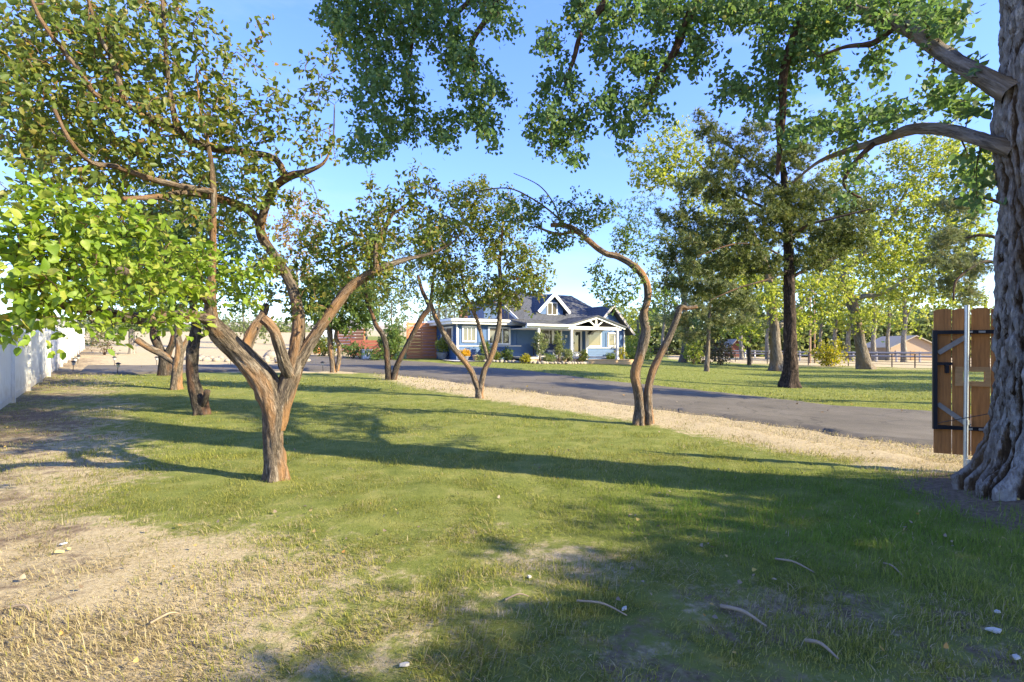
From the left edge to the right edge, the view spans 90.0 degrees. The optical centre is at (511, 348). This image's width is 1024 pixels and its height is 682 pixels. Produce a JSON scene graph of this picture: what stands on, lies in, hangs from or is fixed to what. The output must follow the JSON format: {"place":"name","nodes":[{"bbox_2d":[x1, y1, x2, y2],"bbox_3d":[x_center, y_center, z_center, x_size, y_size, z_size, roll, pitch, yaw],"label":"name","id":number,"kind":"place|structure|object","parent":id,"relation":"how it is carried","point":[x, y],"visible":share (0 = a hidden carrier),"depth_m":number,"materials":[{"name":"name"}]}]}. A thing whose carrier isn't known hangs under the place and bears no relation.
{"place":"outdoors","nodes":[
{"label":"outdoors","id":0,"kind":"place"},
{"bbox_2d":[11,319,422,332],"bbox_3d":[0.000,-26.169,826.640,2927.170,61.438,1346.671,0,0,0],"label":"hills","id":1,"kind":"structure","parent":0,"point":[309,325],"depth_m":942.39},
{"bbox_2d":[0,384,971,462],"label":"grass","id":2,"kind":"structure","parent":0,"point":[561,435],"depth_m":9.26,"materials":[{"name":"plant"}]},
{"bbox_2d":[0,0,999,344],"label":"sky","id":3,"kind":"structure","parent":0,"point":[607,174],"materials":[{"name":"blue"}]},
{"bbox_2d":[0,330,1023,681],"bbox_3d":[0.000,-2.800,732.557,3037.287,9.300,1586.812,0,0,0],"label":"ground","id":4,"kind":"structure","parent":0,"point":[92,534],"depth_m":4.37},
{"bbox_2d":[8,604,30,612],"bbox_3d":[-2.885,1.520,3.013,0.181,0.030,0.035,0,0,13],"label":"stick","id":5,"kind":"object","parent":4,"relation":"on","point":[23,605],"visible":0.93,"depth_m":3.02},
{"bbox_2d":[0,327,84,409],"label":"vinyl fence","id":6,"kind":"object","parent":4,"relation":"on","point":[29,367],"visible":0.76,"depth_m":16.15,"materials":[{"name":"plastic"}]},
{"bbox_2d":[64,313,120,345],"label":"background tree","id":7,"kind":"object","parent":4,"relation":"on","point":[85,328],"visible":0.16,"depth_m":51.63,"materials":[{"name":"green plant"}]},
{"bbox_2d":[83,331,120,354],"bbox_3d":[-28.747,-0.663,35.986,2.622,2.328,2.136,0,0,40],"label":"bare shrub","id":8,"kind":"object","parent":4,"relation":"on","point":[102,345],"visible":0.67,"depth_m":35.92,"materials":[{"name":"brown plant"}]},
{"bbox_2d":[90,304,146,353],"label":"shade tree","id":9,"kind":"object","parent":4,"relation":"on","point":[132,343],"visible":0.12,"depth_m":37.73,"materials":[{"name":"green plant"}]},
{"bbox_2d":[66,242,221,375],"bbox_3d":[-15.843,-1.982,20.720,7.891,6.323,4.192,0,0,24],"label":"apple tree","id":10,"kind":"object","parent":4,"relation":"on","point":[164,368],"visible":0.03,"depth_m":20.51,"materials":[{"name":"green plant"}]},
{"bbox_2d":[58,207,231,389],"bbox_3d":[-11.555,-1.721,15.905,6.957,6.177,3.860,0,0,29],"label":"apple tree","id":11,"kind":"object","parent":4,"relation":"on","point":[176,363],"visible":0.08,"depth_m":15.76,"materials":[{"name":"green plant"}]},
{"bbox_2d":[48,151,269,415],"bbox_3d":[-7.465,-1.589,11.096,4.163,6.281,6.412,0,0,-39],"label":"apple tree","id":12,"kind":"object","parent":4,"relation":"on","point":[199,397],"visible":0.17,"depth_m":11.01,"materials":[{"name":"green plant"}]},
{"bbox_2d":[150,612,178,623],"bbox_3d":[-1.976,1.521,2.912,0.016,0.028,0.145,0,0,33],"label":"stick","id":13,"kind":"object","parent":4,"relation":"on","point":[160,617],"visible":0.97,"depth_m":2.90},
{"bbox_2d":[0,0,468,482],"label":"apple tree","id":14,"kind":"object","parent":4,"relation":"on","point":[37,124],"visible":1,"depth_m":4.70,"materials":[{"name":"green plant"}]},
{"bbox_2d":[218,292,276,343],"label":"background tree","id":15,"kind":"object","parent":4,"relation":"on","point":[243,327],"visible":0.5,"depth_m":63.88,"materials":[{"name":"green plant"}]},
{"bbox_2d":[184,354,310,362],"bbox_3d":[-16.486,0.637,32.014,7.685,0.666,3.735,0,0,0],"label":"stone ring","id":16,"kind":"object","parent":4,"relation":"on","point":[266,358],"visible":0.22,"depth_m":30.68,"materials":[{"name":"stone"}]},
{"bbox_2d":[263,349,275,358],"bbox_3d":[-16.481,0.492,34.933,0.882,0.944,0.856,0,0,-38],"label":"boulder","id":17,"kind":"object","parent":4,"relation":"on","point":[271,354],"visible":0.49,"depth_m":34.70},
{"bbox_2d":[265,189,333,287],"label":"autumn tree","id":18,"kind":"object","parent":4,"relation":"on","point":[283,225],"visible":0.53,"depth_m":46.72,"materials":[{"name":"green plant"}]},
{"bbox_2d":[313,334,336,355],"bbox_3d":[-14.749,-0.208,39.977,2.614,1.987,2.329,0,0,0],"label":"shrub","id":19,"kind":"object","parent":4,"relation":"on","point":[321,343],"visible":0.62,"depth_m":39.61,"materials":[{"name":"green plant"}]},
{"bbox_2d":[314,321,356,350],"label":"shed","id":20,"kind":"structure","parent":4,"relation":"on","point":[325,333],"depth_m":50.26,"materials":[{"name":"grey metal"}]},
{"bbox_2d":[288,253,391,372],"bbox_3d":[-8.096,-1.639,24.476,4.788,5.651,3.563,0,0,-22],"label":"apple tree","id":21,"kind":"object","parent":4,"relation":"on","point":[341,323],"visible":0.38,"depth_m":24.09,"materials":[{"name":"green plant"}]},
{"bbox_2d":[337,328,364,351],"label":"board fence","id":22,"kind":"object","parent":4,"relation":"on","point":[357,335],"visible":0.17,"depth_m":45.48,"materials":[{"name":"brown wood"}]},
{"bbox_2d":[336,341,369,357],"bbox_3d":[-11.640,0.016,36.961,1.772,1.503,2.583,0,0,22],"label":"shrub","id":23,"kind":"object","parent":4,"relation":"on","point":[351,349],"visible":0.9,"depth_m":36.78,"materials":[{"name":"green plant"}]},
{"bbox_2d":[340,283,389,346],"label":"background tree","id":24,"kind":"object","parent":4,"relation":"on","point":[366,336],"visible":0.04,"depth_m":57.89,"materials":[{"name":"green plant"}]},
{"bbox_2d":[350,339,382,356],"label":"board fence","id":25,"kind":"object","parent":4,"relation":"on","point":[370,342],"visible":0.24,"depth_m":40.51,"materials":[{"name":"wood"}]},
{"bbox_2d":[358,344,383,359],"bbox_3d":[-9.403,0.323,34.959,1.706,1.351,2.075,0,0,28],"label":"shrub","id":26,"kind":"object","parent":4,"relation":"on","point":[372,355],"visible":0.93,"depth_m":34.81,"materials":[{"name":"green plant"}]},
{"bbox_2d":[376,317,405,359],"bbox_3d":[-8.554,-0.639,35.957,2.086,3.419,2.155,0,0,0],"label":"vine shrub","id":27,"kind":"object","parent":4,"relation":"on","point":[388,332],"visible":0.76,"depth_m":35.80,"materials":[{"name":"green plant"}]},
{"bbox_2d":[372,279,414,331],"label":"background tree","id":28,"kind":"object","parent":4,"relation":"on","point":[403,318],"visible":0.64,"depth_m":55.88,"materials":[{"name":"green plant"}]},
{"bbox_2d":[385,320,404,355],"bbox_3d":[-8.676,-0.733,37.653,1.554,3.045,1.448,0,0,0],"label":"vine shrub","id":29,"kind":"object","parent":4,"relation":"on","point":[399,327],"visible":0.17,"depth_m":37.52,"materials":[{"name":"green plant"}]},
{"bbox_2d":[399,662,408,666],"bbox_3d":[-0.522,1.528,2.482,0.048,0.012,0.025,3,-9,-17],"label":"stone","id":30,"kind":"object","parent":4,"relation":"on","point":[403,664],"visible":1,"depth_m":2.47,"materials":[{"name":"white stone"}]},
{"bbox_2d":[341,222,474,379],"bbox_3d":[-4.124,-1.893,20.020,5.488,6.446,2.139,0,0,0],"label":"apple tree","id":31,"kind":"object","parent":4,"relation":"on","point":[391,375],"visible":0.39,"depth_m":20.06,"materials":[{"name":"green plant"}]},
{"bbox_2d":[405,321,436,358],"bbox_3d":[-6.853,-0.465,38.816,2.500,3.230,0.200,0,0,-30],"label":"slat screen","id":32,"kind":"object","parent":4,"relation":"on","point":[428,337],"visible":0.63,"depth_m":38.81,"materials":[{"name":"brown wood"}]},
{"bbox_2d":[403,277,469,320],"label":"background tree","id":33,"kind":"object","parent":4,"relation":"on","point":[422,302],"visible":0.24,"depth_m":59.73,"materials":[{"name":"green plant"}]},
{"bbox_2d":[436,353,447,359],"bbox_3d":[-5.063,0.510,37.136,0.924,0.500,0.924,0,0,0],"label":"flower pot","id":34,"kind":"object","parent":4,"relation":"on","point":[442,356],"visible":0.98,"depth_m":36.84,"materials":[{"name":"ceramic"}]},
{"bbox_2d":[434,336,449,352],"bbox_3d":[-5.087,-0.284,37.148,1.298,1.439,1.461,0,0,0],"label":"potted shrub","id":35,"kind":"object","parent":34,"relation":"in","point":[443,346],"visible":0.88,"depth_m":36.97,"materials":[{"name":"green plant"}]},
{"bbox_2d":[407,173,556,398],"bbox_3d":[-0.835,-1.756,14.563,4.280,6.526,1.994,0,0,0],"label":"apple tree","id":36,"kind":"object","parent":4,"relation":"on","point":[500,281],"visible":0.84,"depth_m":14.38,"materials":[{"name":"green plant"}]},
{"bbox_2d":[4,398,1019,681],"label":"leaf litter","id":37,"kind":"object","parent":4,"relation":"on","point":[22,576],"visible":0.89,"depth_m":3.54,"materials":[{"name":"plant"}]},
{"bbox_2d":[505,593,528,600],"bbox_3d":[0.028,1.522,3.151,0.161,0.027,0.025,0,0,-22],"label":"stick","id":38,"kind":"object","parent":4,"relation":"on","point":[516,594],"visible":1,"depth_m":3.15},
{"bbox_2d":[51,303,992,356],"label":"woodland","id":39,"kind":"object","parent":4,"relation":"on","point":[925,326],"visible":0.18,"depth_m":114.62,"materials":[{"name":"green plant"}]},
{"bbox_2d":[419,292,634,364],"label":"house","id":40,"kind":"structure","parent":4,"relation":"on","point":[597,333],"depth_m":39.22,"materials":[{"name":"blue"}]},
{"bbox_2d":[441,326,452,340],"bbox_3d":[-4.797,-1.030,37.607,0.110,1.180,2.170,0,0,-30],"label":"window","id":41,"kind":"structure","parent":40,"relation":"in","point":[449,330],"depth_m":37.03,"materials":[{"name":"white paint"}]},
{"bbox_2d":[462,326,476,341],"bbox_3d":[-3.033,-1.065,36.419,1.120,1.150,0.110,0,0,-30],"label":"window","id":42,"kind":"structure","parent":40,"relation":"in","point":[469,333],"depth_m":36.44,"materials":[{"name":"white paint"}]},
{"bbox_2d":[488,327,510,344],"bbox_3d":[-0.925,-0.970,37.637,1.850,1.300,0.110,0,0,-30],"label":"window","id":43,"kind":"structure","parent":40,"relation":"in","point":[505,334],"depth_m":37.75,"materials":[{"name":"white paint"}]},
{"bbox_2d":[540,330,552,342],"bbox_3d":[2.656,-0.880,39.715,1.270,1.480,0.110,0,0,-30],"label":"window","id":44,"kind":"structure","parent":40,"relation":"in","point":[548,333],"depth_m":39.84,"materials":[{"name":"glass"}]},
{"bbox_2d":[533,343,560,356],"bbox_3d":[2.683,0.065,38.519,2.100,0.990,0.810,0,0,-30],"label":"porch bench","id":45,"kind":"object","parent":40,"relation":"on","point":[550,346],"visible":0.34,"depth_m":38.78,"materials":[{"name":"blue plastic"}]},
{"bbox_2d":[547,302,557,314],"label":"window","id":46,"kind":"structure","parent":40,"relation":"in","point":[552,307],"depth_m":41.43,"materials":[{"name":"white paint"}]},
{"bbox_2d":[553,330,561,355],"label":"door","id":47,"kind":"structure","parent":40,"relation":"in","point":[554,332],"depth_m":40.17,"materials":[{"name":"white paint"}]},
{"bbox_2d":[573,331,581,355],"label":"door","id":48,"kind":"structure","parent":40,"relation":"in","point":[577,335],"depth_m":41.23,"materials":[{"name":"white paint"}]},
{"bbox_2d":[588,331,601,346],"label":"window","id":49,"kind":"structure","parent":40,"relation":"in","point":[595,340],"depth_m":41.52,"materials":[{"name":"glass"}]},
{"bbox_2d":[607,332,615,346],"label":"window","id":50,"kind":"structure","parent":40,"relation":"in","point":[611,336],"depth_m":42.36,"materials":[{"name":"white paint"}]},
{"bbox_2d":[483,359,587,363],"bbox_3d":[1.940,0.926,35.085,7.728,0.514,1.969,0,0,-14],"label":"stone border","id":51,"kind":"object","parent":4,"relation":"on","point":[540,362],"visible":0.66,"depth_m":34.54,"materials":[{"name":"stone"}]},
{"bbox_2d":[578,349,589,361],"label":"shrub","id":52,"kind":"object","parent":4,"relation":"on","point":[583,357],"visible":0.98,"depth_m":36.57,"materials":[{"name":"green plant"}]},
{"bbox_2d":[474,173,697,425],"bbox_3d":[1.474,-0.962,10.394,4.500,5.213,1.415,0,0,0],"label":"apple tree","id":53,"kind":"object","parent":4,"relation":"on","point":[643,415],"visible":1,"depth_m":10.22,"materials":[{"name":"green plant"}]},
{"bbox_2d":[577,599,626,615],"bbox_3d":[0.533,1.522,3.037,0.314,0.029,0.034,0,0,30],"label":"stick","id":54,"kind":"object","parent":4,"relation":"on","point":[592,601],"visible":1,"depth_m":3.05,"materials":[{"name":"wood"}]},
{"bbox_2d":[605,352,615,358],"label":"shrub","id":55,"kind":"object","parent":4,"relation":"on","point":[611,356],"visible":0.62,"depth_m":41.31,"materials":[{"name":"green plant"}]},
{"bbox_2d":[613,346,629,358],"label":"shrub","id":56,"kind":"object","parent":4,"relation":"on","point":[621,354],"visible":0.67,"depth_m":41.60,"materials":[{"name":"green plant"}]},
{"bbox_2d":[615,296,640,348],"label":"background tree","id":57,"kind":"object","parent":4,"relation":"on","point":[628,321],"visible":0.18,"depth_m":61.77,"materials":[{"name":"green plant"}]},
{"bbox_2d":[625,351,635,358],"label":"shrub","id":58,"kind":"object","parent":4,"relation":"on","point":[631,354],"visible":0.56,"depth_m":42.85,"materials":[{"name":"green plant"}]},
{"bbox_2d":[625,315,660,359],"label":"background tree","id":59,"kind":"object","parent":4,"relation":"on","point":[637,335],"visible":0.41,"depth_m":57.79,"materials":[{"name":"green plant"}]},
{"bbox_2d":[610,186,715,362],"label":"cottonwood tree","id":60,"kind":"object","parent":4,"relation":"on","point":[681,358],"visible":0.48,"depth_m":54.86,"materials":[{"name":"green plant"}]},
{"bbox_2d":[641,232,688,356],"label":"tree","id":61,"kind":"object","parent":4,"relation":"on","point":[665,306],"visible":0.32,"depth_m":89.81,"materials":[{"name":"green plant"}]},
{"bbox_2d":[308,0,1023,500],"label":"cottonwood tree","id":62,"kind":"object","parent":4,"relation":"on","point":[992,470],"visible":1,"depth_m":8.34,"materials":[{"name":"green plant"}]},
{"bbox_2d":[681,338,704,364],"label":"shrub","id":63,"kind":"object","parent":4,"relation":"on","point":[697,354],"visible":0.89,"depth_m":49.82,"materials":[{"name":"green plant"}]},
{"bbox_2d":[685,341,714,363],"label":"bronze bush","id":64,"kind":"object","parent":4,"relation":"on","point":[703,361],"visible":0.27,"depth_m":53.61,"materials":[{"name":"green plant"}]},
{"bbox_2d":[656,274,760,371],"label":"conifer tree","id":65,"kind":"object","parent":4,"relation":"on","point":[725,321],"visible":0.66,"depth_m":35.21,"materials":[{"name":"green plant"}]},
{"bbox_2d":[703,334,737,364],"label":"bronze bush","id":66,"kind":"object","parent":4,"relation":"on","point":[721,360],"visible":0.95,"depth_m":51.52,"materials":[{"name":"brown plant"}]},
{"bbox_2d":[723,339,744,356],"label":"barn","id":67,"kind":"structure","parent":4,"relation":"on","point":[734,341],"depth_m":108.00,"materials":[{"name":"red metal"}]},
{"bbox_2d":[704,244,782,364],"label":"pine tree","id":68,"kind":"object","parent":4,"relation":"on","point":[749,348],"visible":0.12,"depth_m":53.95,"materials":[{"name":"green plant"}]},
{"bbox_2d":[720,604,766,626],"bbox_3d":[1.332,1.523,2.948,0.041,0.035,0.275,0,0,-39],"label":"stick","id":69,"kind":"object","parent":4,"relation":"on","point":[734,608],"visible":0.99,"depth_m":2.96,"materials":[{"name":"wood"}]},
{"bbox_2d":[725,237,767,358],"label":"tree","id":70,"kind":"object","parent":4,"relation":"on","point":[741,355],"visible":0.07,"depth_m":83.76,"materials":[{"name":"green plant"}]},
{"bbox_2d":[625,115,885,370],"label":"cottonwood tree","id":71,"kind":"object","parent":4,"relation":"on","point":[772,288],"visible":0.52,"depth_m":40.51,"materials":[{"name":"green plant"}]},
{"bbox_2d":[723,350,798,357],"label":"rail fence","id":72,"kind":"object","parent":4,"relation":"on","point":[755,351],"visible":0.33,"depth_m":100.93,"materials":[{"name":"white paint"}]},
{"bbox_2d":[647,106,886,387],"bbox_3d":[11.131,-4.349,21.761,10.940,12.242,4.496,0,0,-6],"label":"pine tree","id":73,"kind":"object","parent":4,"relation":"on","point":[787,208],"visible":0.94,"depth_m":21.44,"materials":[{"name":"green plant"}]},
{"bbox_2d":[753,238,797,359],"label":"tree","id":74,"kind":"object","parent":4,"relation":"on","point":[764,324],"visible":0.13,"depth_m":85.78,"materials":[{"name":"green plant"}]},
{"bbox_2d":[775,558,813,572],"bbox_3d":[2.006,1.525,3.635,0.034,0.030,0.271,0,0,-37],"label":"stick","id":75,"kind":"object","parent":4,"relation":"on","point":[781,559],"visible":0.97,"depth_m":3.64,"materials":[{"name":"wood"}]},
{"bbox_2d":[625,347,990,367],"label":"pipe fence","id":76,"kind":"object","parent":4,"relation":"on","point":[848,356],"visible":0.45,"depth_m":55.23,"materials":[{"name":"metal"}]},
{"bbox_2d":[809,293,816,361],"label":"utility pole","id":77,"kind":"object","parent":4,"relation":"on","point":[810,334],"visible":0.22,"depth_m":65.96,"materials":[{"name":"brown wood"}]},
{"bbox_2d":[796,261,840,359],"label":"tree","id":78,"kind":"object","parent":4,"relation":"on","point":[822,326],"visible":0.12,"depth_m":87.78,"materials":[{"name":"green plant"}]},
{"bbox_2d":[805,638,838,658],"bbox_3d":[1.587,1.524,2.620,0.036,0.032,0.174,0,0,-29],"label":"stick","id":79,"kind":"object","parent":4,"relation":"on","point":[821,644],"visible":0.96,"depth_m":2.63,"materials":[{"name":"wood"}]},
{"bbox_2d":[803,336,854,366],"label":"yellow bush","id":80,"kind":"object","parent":4,"relation":"on","point":[827,356],"visible":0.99,"depth_m":54.21,"materials":[{"name":"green plant"}]},
{"bbox_2d":[807,253,862,359],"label":"tree","id":81,"kind":"object","parent":4,"relation":"on","point":[834,337],"visible":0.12,"depth_m":85.74,"materials":[{"name":"green plant"}]},
{"bbox_2d":[818,251,883,359],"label":"tree","id":82,"kind":"object","parent":4,"relation":"on","point":[848,332],"visible":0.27,"depth_m":83.74,"materials":[{"name":"green plant"}]},
{"bbox_2d":[799,351,931,361],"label":"rail fence","id":83,"kind":"object","parent":4,"relation":"on","point":[896,355],"visible":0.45,"depth_m":72.52,"materials":[{"name":"wood"}]},
{"bbox_2d":[844,244,908,360],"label":"tree","id":84,"kind":"object","parent":4,"relation":"on","point":[873,336],"visible":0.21,"depth_m":79.75,"materials":[{"name":"green plant"}]},
{"bbox_2d":[858,243,923,360],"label":"tree","id":85,"kind":"object","parent":4,"relation":"on","point":[887,340],"visible":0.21,"depth_m":81.80,"materials":[{"name":"green plant"}]},
{"bbox_2d":[866,335,931,359],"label":"outbuilding","id":86,"kind":"structure","parent":4,"relation":"on","point":[914,343],"depth_m":84.00,"materials":[{"name":"beige paint"}]},
{"bbox_2d":[808,122,997,369],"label":"cottonwood tree","id":87,"kind":"object","parent":4,"relation":"on","point":[857,321],"visible":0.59,"depth_m":46.37,"materials":[{"name":"green plant"}]},
{"bbox_2d":[874,233,935,361],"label":"tree","id":88,"kind":"object","parent":4,"relation":"on","point":[905,317],"visible":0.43,"depth_m":71.78,"materials":[{"name":"green plant"}]},
{"bbox_2d":[914,168,998,308],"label":"pine tree","id":89,"kind":"object","parent":4,"relation":"on","point":[949,236],"visible":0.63,"depth_m":14.32,"materials":[{"name":"green plant"}]},
{"bbox_2d":[962,305,969,466],"bbox_3d":[5.571,0.487,6.280,0.072,2.051,0.062,0,0,0],"label":"gate pole","id":90,"kind":"object","parent":4,"relation":"on","point":[965,422],"visible":0.89,"depth_m":6.26,"materials":[{"name":"metal"}]},
{"bbox_2d":[938,414,986,422],"bbox_3d":[5.390,0.816,6.075,0.010,0.219,0.662,0,0,-10],"label":"cable","id":91,"kind":"object","parent":90,"relation":"attached to","point":[962,418],"visible":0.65,"depth_m":6.11,"materials":[{"name":"black plastic"}]},
{"bbox_2d":[932,308,995,455],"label":"wooden gate","id":92,"kind":"structure","parent":90,"relation":"attached to","point":[980,331],"depth_m":6.40,"materials":[{"name":"brown wood"}]},
{"bbox_2d":[985,627,1001,633],"bbox_3d":[2.625,1.531,2.789,0.078,0.010,0.049,-1,5,21],"label":"stone","id":93,"kind":"object","parent":4,"relation":"on","point":[997,630],"visible":1,"depth_m":2.79,"materials":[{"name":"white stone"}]},
{"bbox_2d":[0,450,1023,681],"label":"grass","id":94,"kind":"structure","parent":0,"point":[783,511],"depth_m":3.52,"materials":[{"name":"plant"}]},
{"bbox_2d":[35,359,990,400],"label":"grass","id":95,"kind":"structure","parent":0,"point":[698,373],"depth_m":20.22,"materials":[{"name":"plant"}]},
{"bbox_2d":[79,355,970,450],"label":"driveway","id":96,"kind":"structure","parent":0,"point":[914,427],"depth_m":15.32,"materials":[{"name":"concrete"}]},
{"bbox_2d":[361,349,372,358],"bbox_3d":[-10.563,0.367,37.192,0.720,0.680,0.680,0,0,-29],"label":"planter box","id":97,"kind":"object","parent":96,"relation":"on","point":[365,356],"visible":0.52,"depth_m":36.92,"materials":[{"name":"white paint"}]},
{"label":"planting bed","id":98,"kind":"structure","parent":0,"visible":0},
{"bbox_2d":[474,352,485,361],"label":"shrub","id":99,"kind":"object","parent":98,"relation":"on","point":[478,358],"visible":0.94,"depth_m":35.06,"materials":[{"name":"green plant"}]},
{"bbox_2d":[479,340,491,355],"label":"shrub","id":100,"kind":"object","parent":98,"relation":"on","point":[487,346],"visible":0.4,"depth_m":35.93,"materials":[{"name":"green plant"}]},
{"bbox_2d":[494,348,502,359],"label":"shrub","id":101,"kind":"object","parent":98,"relation":"on","point":[497,356],"visible":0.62,"depth_m":36.45,"materials":[{"name":"green plant"}]},
{"bbox_2d":[500,346,513,359],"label":"shrub","id":102,"kind":"object","parent":98,"relation":"on","point":[506,355],"visible":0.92,"depth_m":36.90,"materials":[{"name":"green plant"}]},
{"bbox_2d":[519,353,531,363],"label":"shrub","id":103,"kind":"object","parent":98,"relation":"on","point":[525,357],"visible":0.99,"depth_m":34.05,"materials":[{"name":"yellow plant"}]},
{"bbox_2d":[531,330,549,361],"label":"young tree","id":104,"kind":"object","parent":98,"relation":"on","point":[539,337],"visible":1,"depth_m":34.70,"materials":[{"name":"green plant"}]},
{"bbox_2d":[541,355,555,361],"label":"shrub","id":105,"kind":"object","parent":98,"relation":"on","point":[548,358],"visible":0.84,"depth_m":34.87,"materials":[{"name":"green plant"}]},
{"bbox_2d":[551,330,566,361],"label":"young tree","id":106,"kind":"object","parent":98,"relation":"on","point":[558,347],"visible":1,"depth_m":35.90,"materials":[{"name":"green plant"}]},
{"bbox_2d":[560,347,574,361],"bbox_3d":[3.929,0.460,36.584,1.179,1.220,1.153,0,0,41],"label":"shrub","id":107,"kind":"object","parent":98,"relation":"on","point":[568,355],"visible":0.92,"depth_m":36.39,"materials":[{"name":"green plant"}]},
{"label":"paving","id":108,"kind":"structure","parent":0,"visible":0},
{"bbox_3d":[-3.277,0.662,35.742,0.660,0.320,0.660,0,0,0],"label":"flower pot","id":109,"kind":"object","parent":108,"relation":"on","visible":0},
{"bbox_2d":[459,349,470,355],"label":"flower plant","id":110,"kind":"object","parent":109,"relation":"in","point":[464,352],"visible":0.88,"depth_m":35.67,"materials":[{"name":"orange plant"}]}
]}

